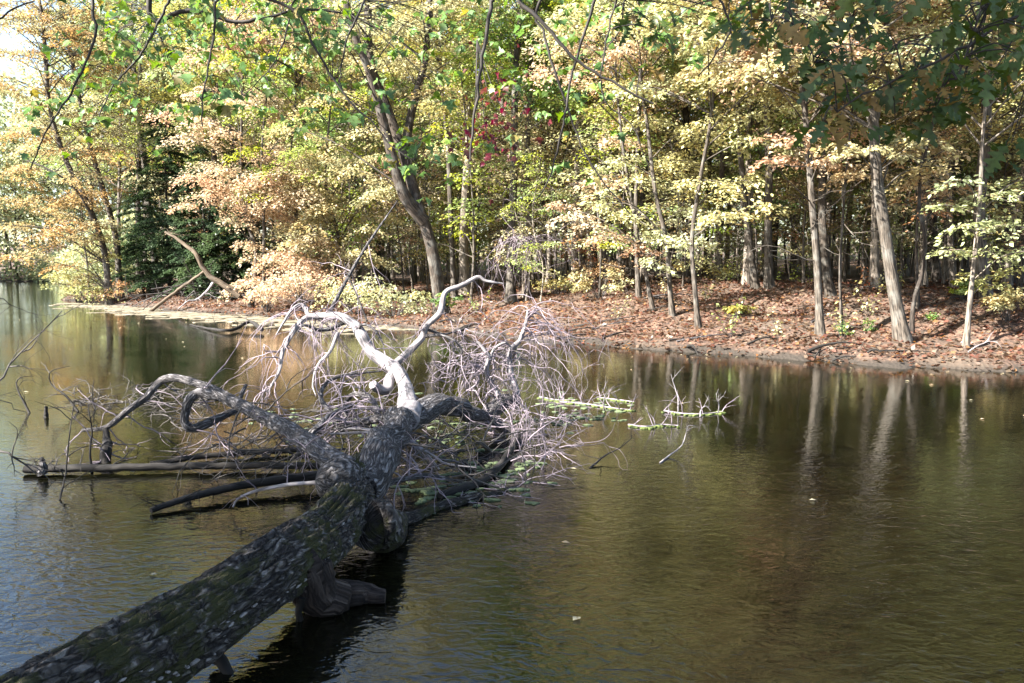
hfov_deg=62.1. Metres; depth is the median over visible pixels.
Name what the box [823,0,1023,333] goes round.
tree
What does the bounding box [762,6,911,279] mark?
tree
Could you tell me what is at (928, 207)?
sapling
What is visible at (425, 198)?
tree
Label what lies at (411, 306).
shrub
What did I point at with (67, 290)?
shrub
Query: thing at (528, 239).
dead twig clump
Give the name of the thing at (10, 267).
tree
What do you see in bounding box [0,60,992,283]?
distant woods
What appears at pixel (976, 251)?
tree
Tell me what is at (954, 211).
tree
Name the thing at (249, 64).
tree
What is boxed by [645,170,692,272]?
sapling
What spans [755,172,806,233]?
sapling
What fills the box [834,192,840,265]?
tree
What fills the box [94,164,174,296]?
hemlock tree
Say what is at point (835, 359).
shore stick
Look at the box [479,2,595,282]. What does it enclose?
tree
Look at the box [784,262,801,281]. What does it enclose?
brush seedling
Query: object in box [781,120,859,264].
sapling
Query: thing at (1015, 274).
tree
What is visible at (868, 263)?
tree
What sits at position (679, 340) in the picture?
ground stick
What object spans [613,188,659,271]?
sapling
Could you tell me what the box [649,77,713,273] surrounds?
tree
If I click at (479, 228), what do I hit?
sapling
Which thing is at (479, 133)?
tree
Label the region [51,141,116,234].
tree
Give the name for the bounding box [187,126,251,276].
sapling
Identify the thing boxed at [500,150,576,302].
sapling
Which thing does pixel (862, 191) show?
sapling
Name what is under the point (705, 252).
tree
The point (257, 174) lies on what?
sapling
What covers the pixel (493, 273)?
tree
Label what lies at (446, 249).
sapling
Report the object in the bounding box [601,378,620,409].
white twig
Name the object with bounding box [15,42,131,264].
tree
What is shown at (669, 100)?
tree
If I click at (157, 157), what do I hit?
tree
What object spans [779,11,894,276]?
tree
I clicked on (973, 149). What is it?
tree
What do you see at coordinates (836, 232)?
sapling
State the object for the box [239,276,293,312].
shrub
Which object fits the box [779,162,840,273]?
sapling
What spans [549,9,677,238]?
tree
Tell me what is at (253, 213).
beech tree
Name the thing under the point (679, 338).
shore stick
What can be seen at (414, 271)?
tree
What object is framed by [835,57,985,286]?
sapling
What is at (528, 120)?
tree
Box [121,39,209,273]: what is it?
tree
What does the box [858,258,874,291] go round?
brush seedling
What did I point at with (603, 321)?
ground stick
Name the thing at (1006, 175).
sapling
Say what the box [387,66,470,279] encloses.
tree
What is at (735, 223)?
sapling
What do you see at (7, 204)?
tree
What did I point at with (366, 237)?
tree
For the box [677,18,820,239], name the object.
sapling
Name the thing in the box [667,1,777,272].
tree
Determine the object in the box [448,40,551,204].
red creeper
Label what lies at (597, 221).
sapling
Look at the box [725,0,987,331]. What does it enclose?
tree
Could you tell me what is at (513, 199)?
sapling
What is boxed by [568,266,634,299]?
shrub
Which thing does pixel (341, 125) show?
tree
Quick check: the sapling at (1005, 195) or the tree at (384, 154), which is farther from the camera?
the tree at (384, 154)
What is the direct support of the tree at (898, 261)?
on the ground
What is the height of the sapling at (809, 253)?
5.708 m
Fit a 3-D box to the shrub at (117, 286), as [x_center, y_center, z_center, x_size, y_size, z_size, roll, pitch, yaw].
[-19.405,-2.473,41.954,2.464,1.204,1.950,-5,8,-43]
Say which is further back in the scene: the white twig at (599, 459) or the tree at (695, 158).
the tree at (695, 158)
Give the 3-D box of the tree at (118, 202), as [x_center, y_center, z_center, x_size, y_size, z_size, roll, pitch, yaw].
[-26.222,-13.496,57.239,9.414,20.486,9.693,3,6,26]
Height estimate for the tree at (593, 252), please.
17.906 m
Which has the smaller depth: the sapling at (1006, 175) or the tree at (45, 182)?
the sapling at (1006, 175)
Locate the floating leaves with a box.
[24,311,1023,619]
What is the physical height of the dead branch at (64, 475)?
0.933 m
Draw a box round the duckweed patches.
[248,390,633,513]
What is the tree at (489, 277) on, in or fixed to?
on the ground
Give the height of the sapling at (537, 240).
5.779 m
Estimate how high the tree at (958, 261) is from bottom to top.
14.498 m
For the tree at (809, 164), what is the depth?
21.09 m
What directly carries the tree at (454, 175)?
on the ground
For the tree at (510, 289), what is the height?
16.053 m
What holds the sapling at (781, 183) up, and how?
on the ground
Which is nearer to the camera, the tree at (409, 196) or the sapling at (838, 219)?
the tree at (409, 196)
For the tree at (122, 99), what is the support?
on the ground
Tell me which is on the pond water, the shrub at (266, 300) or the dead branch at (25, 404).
the dead branch at (25, 404)
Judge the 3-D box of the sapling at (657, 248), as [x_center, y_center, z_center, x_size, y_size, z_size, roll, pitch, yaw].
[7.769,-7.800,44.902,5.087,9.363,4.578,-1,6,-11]
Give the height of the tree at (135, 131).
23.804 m
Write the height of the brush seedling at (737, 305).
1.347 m
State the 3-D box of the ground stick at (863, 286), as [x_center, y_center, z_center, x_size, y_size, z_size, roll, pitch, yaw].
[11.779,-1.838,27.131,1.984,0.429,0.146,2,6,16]
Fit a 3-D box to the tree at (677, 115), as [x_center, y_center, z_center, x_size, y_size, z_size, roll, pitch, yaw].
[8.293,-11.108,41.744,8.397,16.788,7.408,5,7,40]
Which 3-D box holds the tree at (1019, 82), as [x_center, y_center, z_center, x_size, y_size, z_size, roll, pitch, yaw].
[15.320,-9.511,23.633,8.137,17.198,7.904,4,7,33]
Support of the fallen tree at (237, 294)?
on the ground
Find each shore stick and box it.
[439,314,459,322]
[454,316,487,330]
[556,326,593,339]
[568,319,600,331]
[603,328,626,338]
[669,336,702,340]
[686,344,698,356]
[747,331,778,344]
[807,340,865,352]
[832,343,855,361]
[838,341,869,353]
[866,342,898,353]
[873,347,939,351]
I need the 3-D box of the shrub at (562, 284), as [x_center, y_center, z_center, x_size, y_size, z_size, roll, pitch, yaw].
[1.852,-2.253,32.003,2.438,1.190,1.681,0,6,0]
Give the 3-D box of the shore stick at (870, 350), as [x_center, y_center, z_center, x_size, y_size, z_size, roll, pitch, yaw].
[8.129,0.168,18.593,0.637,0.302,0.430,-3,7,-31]
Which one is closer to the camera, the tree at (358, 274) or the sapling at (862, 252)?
the sapling at (862, 252)
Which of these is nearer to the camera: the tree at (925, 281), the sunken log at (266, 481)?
the sunken log at (266, 481)
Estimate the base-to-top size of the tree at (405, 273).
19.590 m
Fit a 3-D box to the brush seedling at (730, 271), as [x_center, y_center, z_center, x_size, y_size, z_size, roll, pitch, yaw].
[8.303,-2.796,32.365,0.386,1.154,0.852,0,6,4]
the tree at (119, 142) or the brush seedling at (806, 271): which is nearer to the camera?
the brush seedling at (806, 271)
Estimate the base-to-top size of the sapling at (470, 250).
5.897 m
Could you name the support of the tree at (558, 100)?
on the ground
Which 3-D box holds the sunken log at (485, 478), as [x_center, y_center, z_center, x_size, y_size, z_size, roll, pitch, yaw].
[-0.096,1.188,9.431,0.858,0.608,2.734,1,6,9]
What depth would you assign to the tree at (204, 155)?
69.30 m
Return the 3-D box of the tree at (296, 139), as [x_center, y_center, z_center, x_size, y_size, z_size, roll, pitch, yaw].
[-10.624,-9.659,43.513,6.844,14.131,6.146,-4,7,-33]
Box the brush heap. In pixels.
[95,229,290,309]
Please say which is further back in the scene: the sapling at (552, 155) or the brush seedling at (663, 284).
the sapling at (552, 155)
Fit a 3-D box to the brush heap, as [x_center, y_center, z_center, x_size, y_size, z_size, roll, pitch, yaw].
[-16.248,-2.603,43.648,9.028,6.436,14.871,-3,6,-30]
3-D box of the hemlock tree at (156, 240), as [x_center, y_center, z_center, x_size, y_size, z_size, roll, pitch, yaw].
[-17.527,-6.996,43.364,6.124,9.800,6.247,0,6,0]
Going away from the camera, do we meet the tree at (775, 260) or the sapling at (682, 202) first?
the sapling at (682, 202)
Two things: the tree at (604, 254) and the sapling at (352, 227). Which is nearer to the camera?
the tree at (604, 254)
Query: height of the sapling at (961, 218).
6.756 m
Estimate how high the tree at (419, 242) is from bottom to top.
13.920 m
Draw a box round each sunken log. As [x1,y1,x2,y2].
[22,442,359,475]
[128,454,316,512]
[150,395,353,462]
[437,416,540,498]
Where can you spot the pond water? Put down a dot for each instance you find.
(720, 549)
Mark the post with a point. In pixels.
(46, 414)
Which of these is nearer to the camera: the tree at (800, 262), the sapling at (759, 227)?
the sapling at (759, 227)
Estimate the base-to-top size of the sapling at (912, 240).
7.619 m
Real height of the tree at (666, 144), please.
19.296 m
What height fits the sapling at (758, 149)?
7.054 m
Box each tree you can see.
[0,0,154,304]
[0,0,179,298]
[0,0,718,206]
[0,128,49,276]
[0,135,38,273]
[0,151,23,233]
[0,201,617,682]
[1,134,64,261]
[1,144,27,269]
[4,159,53,269]
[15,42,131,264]
[18,142,80,253]
[20,15,137,265]
[30,0,225,280]
[34,0,177,251]
[37,153,138,305]
[47,0,222,281]
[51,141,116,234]
[52,152,100,228]
[63,90,142,210]
[68,57,144,207]
[73,0,197,273]
[88,50,180,259]
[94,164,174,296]
[100,47,196,265]
[102,24,224,291]
[105,0,318,295]
[111,110,226,294]
[113,42,184,259]
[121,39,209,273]
[127,0,251,280]
[142,0,317,306]
[143,0,330,289]
[145,146,261,300]
[149,0,322,253]
[160,4,245,273]
[162,228,241,304]
[184,0,325,263]
[184,56,256,279]
[197,0,344,307]
[199,46,293,274]
[207,68,289,271]
[215,0,360,305]
[220,65,285,276]
[230,1,358,274]
[231,0,381,271]
[243,2,371,285]
[249,139,283,277]
[254,4,414,300]
[258,0,509,314]
[260,4,343,279]
[263,29,333,274]
[272,0,385,284]
[283,0,426,289]
[288,16,421,284]
[289,87,386,275]
[300,0,421,281]
[302,76,370,194]
[311,1,436,282]
[332,105,392,276]
[335,45,415,278]
[343,8,440,280]
[344,92,386,278]
[345,0,500,282]
[347,49,420,278]
[357,44,476,281]
[368,74,427,275]
[372,0,509,297]
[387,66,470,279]
[390,1,568,294]
[394,111,446,277]
[400,110,458,275]
[410,0,581,287]
[410,3,521,228]
[420,0,521,253]
[420,90,495,278]
[431,29,534,280]
[441,104,498,251]
[441,119,483,272]
[442,118,449,271]
[445,6,520,279]
[446,0,592,302]
[449,0,609,296]
[452,98,525,278]
[456,28,565,282]
[474,0,684,287]
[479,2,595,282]
[484,82,579,274]
[488,0,633,284]
[488,1,623,282]
[504,55,588,278]
[517,0,1023,213]
[517,6,689,312]
[520,40,653,276]
[520,65,567,272]
[522,0,760,316]
[523,17,677,279]
[530,0,679,286]
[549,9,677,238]
[551,40,667,276]
[561,94,656,274]
[564,134,592,269]
[567,94,679,274]
[569,0,739,297]
[573,6,744,281]
[587,6,719,275]
[597,0,830,328]
[606,97,669,270]
[618,1,722,277]
[625,0,828,284]
[630,50,811,277]
[639,45,743,276]
[647,53,774,275]
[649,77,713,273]
[658,59,730,221]
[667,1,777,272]
[669,0,856,289]
[672,0,1019,343]
[672,105,715,260]
[673,0,935,335]
[675,99,719,265]
[677,8,799,288]
[692,98,730,267]
[706,80,819,276]
[706,86,814,275]
[709,37,797,275]
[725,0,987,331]
[732,0,919,297]
[752,98,849,271]
[754,2,1016,286]
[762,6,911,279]
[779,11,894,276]
[786,3,967,209]
[791,179,843,264]
[792,122,894,274]
[794,118,920,275]
[797,118,815,267]
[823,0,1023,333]
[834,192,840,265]
[838,112,969,276]
[849,0,1023,346]
[854,0,1022,286]
[854,34,1018,279]
[856,2,978,281]
[861,1,1001,287]
[865,4,1023,299]
[885,99,1009,266]
[888,120,917,275]
[891,84,1014,280]
[895,164,973,266]
[903,3,1023,192]
[906,47,1017,221]
[913,72,1014,233]
[933,4,1023,287]
[936,87,1020,279]
[963,148,972,267]
[970,30,1023,190]
[988,174,998,274]
[998,161,1006,270]
[1013,199,1023,277]
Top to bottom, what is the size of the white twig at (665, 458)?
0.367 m
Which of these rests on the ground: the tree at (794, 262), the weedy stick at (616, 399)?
the tree at (794, 262)
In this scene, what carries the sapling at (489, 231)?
on the ground
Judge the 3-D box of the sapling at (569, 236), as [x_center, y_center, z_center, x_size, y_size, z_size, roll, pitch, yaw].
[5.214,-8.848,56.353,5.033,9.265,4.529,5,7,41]
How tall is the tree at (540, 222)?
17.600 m
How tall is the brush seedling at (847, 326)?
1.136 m
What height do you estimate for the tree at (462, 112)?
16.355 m
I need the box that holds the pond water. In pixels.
[0,281,1023,682]
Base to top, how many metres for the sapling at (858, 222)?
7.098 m
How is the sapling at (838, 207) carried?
on the ground
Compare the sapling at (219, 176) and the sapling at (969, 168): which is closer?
the sapling at (969, 168)
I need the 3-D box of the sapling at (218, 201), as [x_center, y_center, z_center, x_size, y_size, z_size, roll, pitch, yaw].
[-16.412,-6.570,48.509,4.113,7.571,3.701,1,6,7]
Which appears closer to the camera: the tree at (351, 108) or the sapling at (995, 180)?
the sapling at (995, 180)
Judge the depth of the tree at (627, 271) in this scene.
48.49 m
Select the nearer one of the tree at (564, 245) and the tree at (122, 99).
the tree at (122, 99)
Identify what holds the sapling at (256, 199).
on the ground
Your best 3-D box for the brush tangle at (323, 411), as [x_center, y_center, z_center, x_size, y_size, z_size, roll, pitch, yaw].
[-2.273,0.640,12.346,1.824,0.921,2.334,0,6,0]
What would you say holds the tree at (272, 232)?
on the ground
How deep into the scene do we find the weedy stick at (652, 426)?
11.61 m
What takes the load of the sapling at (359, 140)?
on the ground
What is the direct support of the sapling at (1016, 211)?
on the ground
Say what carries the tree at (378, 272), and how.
on the ground
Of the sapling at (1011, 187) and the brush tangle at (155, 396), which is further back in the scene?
the sapling at (1011, 187)
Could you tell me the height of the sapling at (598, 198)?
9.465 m
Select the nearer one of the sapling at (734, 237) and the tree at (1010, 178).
the tree at (1010, 178)
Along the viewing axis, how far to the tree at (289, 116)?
53.34 m
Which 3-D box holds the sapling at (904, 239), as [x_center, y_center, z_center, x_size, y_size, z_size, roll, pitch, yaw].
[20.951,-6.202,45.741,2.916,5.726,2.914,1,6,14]
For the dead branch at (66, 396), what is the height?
0.741 m
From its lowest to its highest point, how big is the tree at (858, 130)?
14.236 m
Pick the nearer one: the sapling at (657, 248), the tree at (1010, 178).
the tree at (1010, 178)
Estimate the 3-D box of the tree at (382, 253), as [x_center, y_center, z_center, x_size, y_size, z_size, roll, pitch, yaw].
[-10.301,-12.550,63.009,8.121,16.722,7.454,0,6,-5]
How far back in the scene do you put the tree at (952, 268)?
28.71 m
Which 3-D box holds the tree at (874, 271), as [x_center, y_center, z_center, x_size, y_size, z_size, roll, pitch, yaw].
[11.165,-10.778,27.386,9.037,18.661,8.115,-2,6,-17]
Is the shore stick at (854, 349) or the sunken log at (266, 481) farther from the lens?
the shore stick at (854, 349)
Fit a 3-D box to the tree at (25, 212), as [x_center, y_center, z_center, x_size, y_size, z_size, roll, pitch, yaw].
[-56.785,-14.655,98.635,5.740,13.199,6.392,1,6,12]
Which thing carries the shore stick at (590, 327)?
on the ground
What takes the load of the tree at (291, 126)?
on the ground
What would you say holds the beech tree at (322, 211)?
on the ground
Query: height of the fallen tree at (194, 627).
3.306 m
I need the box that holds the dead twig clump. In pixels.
[474,189,598,298]
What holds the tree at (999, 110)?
on the ground
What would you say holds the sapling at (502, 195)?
on the ground
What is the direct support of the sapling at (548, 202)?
on the ground
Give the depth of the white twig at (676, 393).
12.64 m
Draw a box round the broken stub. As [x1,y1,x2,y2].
[26,455,60,475]
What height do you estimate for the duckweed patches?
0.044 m
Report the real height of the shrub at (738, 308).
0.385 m
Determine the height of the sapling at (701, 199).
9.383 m
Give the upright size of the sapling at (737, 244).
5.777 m
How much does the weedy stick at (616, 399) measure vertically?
0.350 m
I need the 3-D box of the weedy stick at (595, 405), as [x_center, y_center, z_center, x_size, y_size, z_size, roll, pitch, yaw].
[1.271,0.744,13.157,1.401,0.587,0.429,3,6,29]
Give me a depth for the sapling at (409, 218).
39.47 m
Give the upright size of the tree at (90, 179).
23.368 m
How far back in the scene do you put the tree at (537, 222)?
63.45 m
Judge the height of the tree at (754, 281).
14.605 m
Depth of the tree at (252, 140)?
53.52 m
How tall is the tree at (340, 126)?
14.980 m
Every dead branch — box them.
[13,372,40,412]
[27,400,107,499]
[40,362,94,411]
[56,391,113,463]
[75,381,119,409]
[147,271,203,311]
[178,282,219,308]
[189,309,263,331]
[967,331,1001,352]
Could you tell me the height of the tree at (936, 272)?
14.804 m
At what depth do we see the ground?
24.59 m
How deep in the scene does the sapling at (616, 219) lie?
37.37 m
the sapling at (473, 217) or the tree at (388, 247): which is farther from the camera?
the tree at (388, 247)
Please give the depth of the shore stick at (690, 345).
20.23 m
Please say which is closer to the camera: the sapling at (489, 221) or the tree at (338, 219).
the sapling at (489, 221)
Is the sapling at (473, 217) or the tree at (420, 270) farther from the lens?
the tree at (420, 270)
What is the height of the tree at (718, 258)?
17.032 m
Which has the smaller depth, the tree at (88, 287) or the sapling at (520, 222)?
the sapling at (520, 222)
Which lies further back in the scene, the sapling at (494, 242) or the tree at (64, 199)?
the tree at (64, 199)
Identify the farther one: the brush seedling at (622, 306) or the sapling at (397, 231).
the sapling at (397, 231)
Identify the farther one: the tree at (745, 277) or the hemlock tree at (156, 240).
the hemlock tree at (156, 240)
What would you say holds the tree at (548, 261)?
on the ground
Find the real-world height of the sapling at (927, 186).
8.598 m
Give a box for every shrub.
[59,280,93,301]
[90,279,146,301]
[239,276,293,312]
[241,264,349,312]
[309,273,404,314]
[343,283,433,316]
[430,291,463,314]
[530,266,591,295]
[560,245,599,288]
[565,259,629,290]
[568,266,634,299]
[695,254,763,281]
[722,305,757,314]
[832,321,852,336]
[862,319,878,331]
[922,312,939,320]
[946,279,982,299]
[979,282,1023,321]
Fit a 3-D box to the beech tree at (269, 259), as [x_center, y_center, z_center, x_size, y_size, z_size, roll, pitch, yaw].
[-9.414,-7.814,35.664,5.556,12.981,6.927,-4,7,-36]
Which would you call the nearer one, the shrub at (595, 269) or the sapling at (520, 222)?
the shrub at (595, 269)
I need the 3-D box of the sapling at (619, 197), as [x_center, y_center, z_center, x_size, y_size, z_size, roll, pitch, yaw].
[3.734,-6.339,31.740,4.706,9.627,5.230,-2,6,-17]
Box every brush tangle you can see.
[51,372,219,412]
[134,379,360,461]
[289,354,396,422]
[352,370,518,464]
[453,328,625,478]
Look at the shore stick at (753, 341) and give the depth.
20.63 m
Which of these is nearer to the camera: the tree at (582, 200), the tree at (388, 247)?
the tree at (582, 200)
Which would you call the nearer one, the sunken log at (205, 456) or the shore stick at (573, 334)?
the sunken log at (205, 456)
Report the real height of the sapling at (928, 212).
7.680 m
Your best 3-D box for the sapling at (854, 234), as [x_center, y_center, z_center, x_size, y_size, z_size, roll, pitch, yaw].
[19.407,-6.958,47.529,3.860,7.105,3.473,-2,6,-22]
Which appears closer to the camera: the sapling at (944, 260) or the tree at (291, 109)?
the sapling at (944, 260)
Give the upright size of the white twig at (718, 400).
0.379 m
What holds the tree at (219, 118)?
on the ground
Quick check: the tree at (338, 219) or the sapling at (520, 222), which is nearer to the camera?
the sapling at (520, 222)
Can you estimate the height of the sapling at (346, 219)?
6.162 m
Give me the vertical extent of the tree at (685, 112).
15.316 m
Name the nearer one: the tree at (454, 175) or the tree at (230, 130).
the tree at (230, 130)
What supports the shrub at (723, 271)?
on the ground
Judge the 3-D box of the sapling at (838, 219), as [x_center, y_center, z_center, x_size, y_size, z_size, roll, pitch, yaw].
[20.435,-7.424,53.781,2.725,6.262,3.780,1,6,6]
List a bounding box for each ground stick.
[573,315,638,326]
[591,316,643,329]
[644,293,684,298]
[676,328,736,341]
[848,279,875,288]
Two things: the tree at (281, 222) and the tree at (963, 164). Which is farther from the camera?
the tree at (281, 222)
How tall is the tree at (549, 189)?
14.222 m
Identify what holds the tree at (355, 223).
on the ground
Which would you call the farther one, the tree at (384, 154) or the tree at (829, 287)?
the tree at (384, 154)
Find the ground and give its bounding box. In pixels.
[0,244,1023,372]
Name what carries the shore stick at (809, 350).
on the ground
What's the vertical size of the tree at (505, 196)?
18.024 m
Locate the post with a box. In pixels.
[43,406,48,416]
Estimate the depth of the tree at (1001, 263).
47.72 m
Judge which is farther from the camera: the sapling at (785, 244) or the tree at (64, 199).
the tree at (64, 199)
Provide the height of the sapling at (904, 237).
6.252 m
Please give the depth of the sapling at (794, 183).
30.26 m
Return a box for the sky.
[0,0,992,246]
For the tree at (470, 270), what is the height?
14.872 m
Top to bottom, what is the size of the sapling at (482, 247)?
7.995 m
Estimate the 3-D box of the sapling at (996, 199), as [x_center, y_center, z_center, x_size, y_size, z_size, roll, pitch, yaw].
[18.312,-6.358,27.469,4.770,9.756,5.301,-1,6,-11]
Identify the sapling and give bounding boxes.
[151,163,201,279]
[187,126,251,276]
[190,161,237,253]
[202,155,289,297]
[217,142,289,262]
[218,126,285,271]
[267,128,360,251]
[268,140,345,285]
[269,150,358,293]
[269,189,310,283]
[291,72,424,297]
[295,162,345,269]
[297,143,369,282]
[304,111,394,294]
[317,190,345,285]
[325,115,425,292]
[329,190,364,265]
[332,188,369,281]
[338,183,386,258]
[342,179,389,275]
[351,130,456,294]
[357,204,389,272]
[367,184,423,286]
[372,98,477,284]
[375,103,470,291]
[380,121,474,289]
[388,121,484,248]
[399,178,471,276]
[412,56,521,302]
[421,104,520,287]
[423,173,485,263]
[431,199,458,283]
[444,183,495,258]
[446,193,491,272]
[454,194,499,275]
[458,169,497,279]
[467,108,561,300]
[469,172,503,280]
[472,115,559,255]
[479,196,523,273]
[482,132,572,287]
[486,152,561,284]
[487,65,614,285]
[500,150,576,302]
[516,181,560,280]
[517,83,617,282]
[518,140,572,258]
[536,171,585,277]
[536,214,557,278]
[540,152,606,279]
[543,80,660,297]
[553,178,605,257]
[555,175,619,286]
[558,39,690,290]
[559,90,639,277]
[560,93,659,280]
[562,140,618,269]
[569,68,684,280]
[587,107,679,276]
[587,154,647,279]
[597,166,656,272]
[613,103,707,278]
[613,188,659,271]
[617,96,702,269]
[618,106,707,275]
[627,137,714,275]
[629,181,666,270]
[641,89,732,276]
[642,127,723,286]
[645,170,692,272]
[647,119,730,276]
[651,174,680,268]
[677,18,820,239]
[678,147,713,235]
[692,107,801,265]
[696,90,826,272]
[699,195,743,271]
[702,129,788,274]
[704,135,761,270]
[705,143,777,279]
[708,155,760,269]
[710,145,788,247]
[714,203,758,266]
[724,101,817,268]
[730,84,890,282]
[731,170,789,259]
[752,109,827,275]
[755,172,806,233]
[763,155,828,280]
[773,99,915,281]
[775,117,814,272]
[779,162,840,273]
[779,201,801,266]
[780,138,855,258]
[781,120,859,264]
[782,205,831,268]
[784,129,860,254]
[799,164,868,276]
[807,187,861,256]
[826,116,915,279]
[826,178,854,268]
[831,135,911,279]
[831,145,903,274]
[832,162,867,273]
[832,162,898,279]
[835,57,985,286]
[846,163,907,258]
[852,21,1009,308]
[856,124,973,276]
[865,88,996,285]
[879,177,927,272]
[884,97,976,248]
[889,186,927,257]
[892,191,938,269]
[893,154,963,264]
[894,174,972,242]
[895,87,999,284]
[908,102,1010,280]
[919,121,1002,271]
[930,50,1023,289]
[952,102,1023,260]
[954,123,1019,272]
[954,126,1023,280]
[964,84,1023,250]
[964,93,1023,282]
[966,162,1017,270]
[966,162,1023,253]
[967,82,1023,229]
[968,126,1022,264]
[1003,174,1023,248]
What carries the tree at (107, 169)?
on the ground
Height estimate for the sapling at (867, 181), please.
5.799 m
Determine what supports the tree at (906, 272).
on the ground
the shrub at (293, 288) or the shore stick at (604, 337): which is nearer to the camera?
the shore stick at (604, 337)
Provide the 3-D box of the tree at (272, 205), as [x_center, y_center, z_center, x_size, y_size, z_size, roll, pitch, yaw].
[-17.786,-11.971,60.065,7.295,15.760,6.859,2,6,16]
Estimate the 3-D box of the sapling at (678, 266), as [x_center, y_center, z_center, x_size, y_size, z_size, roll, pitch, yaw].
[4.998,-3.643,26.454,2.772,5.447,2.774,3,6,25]
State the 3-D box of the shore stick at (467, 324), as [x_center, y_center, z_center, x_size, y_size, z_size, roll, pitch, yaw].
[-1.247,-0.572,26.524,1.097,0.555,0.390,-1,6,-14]
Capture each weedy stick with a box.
[537,374,577,401]
[556,368,637,410]
[593,381,634,402]
[628,404,679,428]
[658,392,738,415]
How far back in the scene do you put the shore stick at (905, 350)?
18.68 m
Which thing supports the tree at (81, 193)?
on the ground
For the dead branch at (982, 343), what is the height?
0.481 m
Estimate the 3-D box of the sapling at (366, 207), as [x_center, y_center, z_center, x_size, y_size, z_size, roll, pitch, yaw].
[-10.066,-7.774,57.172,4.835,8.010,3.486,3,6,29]
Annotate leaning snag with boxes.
[0,298,92,482]
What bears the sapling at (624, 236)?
on the ground
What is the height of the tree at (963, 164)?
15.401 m
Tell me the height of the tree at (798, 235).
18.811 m
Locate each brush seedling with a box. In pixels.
[463,281,496,312]
[479,297,497,320]
[611,282,639,319]
[657,264,673,296]
[699,279,717,300]
[711,292,745,336]
[726,259,734,280]
[767,306,784,337]
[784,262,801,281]
[795,258,813,281]
[818,295,867,340]
[853,275,882,315]
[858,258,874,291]
[876,269,886,292]
[883,258,904,289]
[991,258,1002,287]
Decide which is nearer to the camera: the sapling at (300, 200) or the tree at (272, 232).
the sapling at (300, 200)
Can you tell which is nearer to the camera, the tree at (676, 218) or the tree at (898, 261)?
the tree at (898, 261)
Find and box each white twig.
[578,433,636,467]
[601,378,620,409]
[659,424,693,462]
[668,372,688,411]
[697,393,710,416]
[713,388,725,412]
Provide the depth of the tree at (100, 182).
42.69 m
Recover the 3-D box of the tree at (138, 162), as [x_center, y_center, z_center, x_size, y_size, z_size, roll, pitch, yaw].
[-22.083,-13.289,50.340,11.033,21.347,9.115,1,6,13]
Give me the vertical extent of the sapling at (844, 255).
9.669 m
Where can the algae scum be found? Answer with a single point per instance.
(260, 320)
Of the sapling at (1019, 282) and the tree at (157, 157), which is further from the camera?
the tree at (157, 157)
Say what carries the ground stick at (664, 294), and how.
on the ground
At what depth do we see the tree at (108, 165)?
83.40 m
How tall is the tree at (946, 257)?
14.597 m
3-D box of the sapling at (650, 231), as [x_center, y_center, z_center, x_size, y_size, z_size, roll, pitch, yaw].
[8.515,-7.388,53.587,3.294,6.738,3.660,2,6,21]
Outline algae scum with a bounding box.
[49,303,418,333]
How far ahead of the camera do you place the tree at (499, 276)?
47.82 m
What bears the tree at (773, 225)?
on the ground
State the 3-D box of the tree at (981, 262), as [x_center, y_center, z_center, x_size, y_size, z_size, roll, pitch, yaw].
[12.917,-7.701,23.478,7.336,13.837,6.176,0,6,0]
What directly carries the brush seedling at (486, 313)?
on the ground
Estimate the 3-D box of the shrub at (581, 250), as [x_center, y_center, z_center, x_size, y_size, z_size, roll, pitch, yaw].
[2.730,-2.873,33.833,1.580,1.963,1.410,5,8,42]
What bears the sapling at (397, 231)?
on the ground
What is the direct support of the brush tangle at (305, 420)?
on the pond water
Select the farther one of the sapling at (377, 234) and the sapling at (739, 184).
the sapling at (377, 234)
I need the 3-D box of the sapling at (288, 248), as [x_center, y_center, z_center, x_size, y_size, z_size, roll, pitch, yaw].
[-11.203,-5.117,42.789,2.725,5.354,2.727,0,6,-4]
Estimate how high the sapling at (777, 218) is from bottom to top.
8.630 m
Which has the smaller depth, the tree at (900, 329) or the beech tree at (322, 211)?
the tree at (900, 329)
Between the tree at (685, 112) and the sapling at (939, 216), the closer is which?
the tree at (685, 112)
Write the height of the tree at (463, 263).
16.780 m
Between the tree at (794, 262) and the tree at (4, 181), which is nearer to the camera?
the tree at (794, 262)
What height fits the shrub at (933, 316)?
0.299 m
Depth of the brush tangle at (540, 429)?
10.23 m
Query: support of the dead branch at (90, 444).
on the pond water
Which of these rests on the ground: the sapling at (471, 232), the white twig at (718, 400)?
the sapling at (471, 232)
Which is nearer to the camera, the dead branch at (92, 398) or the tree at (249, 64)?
the dead branch at (92, 398)
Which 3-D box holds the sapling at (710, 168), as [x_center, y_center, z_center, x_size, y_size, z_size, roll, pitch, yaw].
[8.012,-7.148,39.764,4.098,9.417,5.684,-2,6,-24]
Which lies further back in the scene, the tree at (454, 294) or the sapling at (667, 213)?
the sapling at (667, 213)
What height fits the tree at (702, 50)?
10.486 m
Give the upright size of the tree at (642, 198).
17.258 m
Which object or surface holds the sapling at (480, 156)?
on the ground
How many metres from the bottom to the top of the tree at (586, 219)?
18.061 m
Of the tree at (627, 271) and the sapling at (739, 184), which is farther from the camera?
the tree at (627, 271)
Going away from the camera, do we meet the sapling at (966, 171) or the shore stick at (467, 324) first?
the shore stick at (467, 324)
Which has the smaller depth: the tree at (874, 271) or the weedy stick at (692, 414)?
the weedy stick at (692, 414)
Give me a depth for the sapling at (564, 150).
38.61 m
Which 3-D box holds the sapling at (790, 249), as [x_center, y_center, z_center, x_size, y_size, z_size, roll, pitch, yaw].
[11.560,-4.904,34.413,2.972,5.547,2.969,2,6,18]
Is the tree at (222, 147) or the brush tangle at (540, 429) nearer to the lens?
the brush tangle at (540, 429)
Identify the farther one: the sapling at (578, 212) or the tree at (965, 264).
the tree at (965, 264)

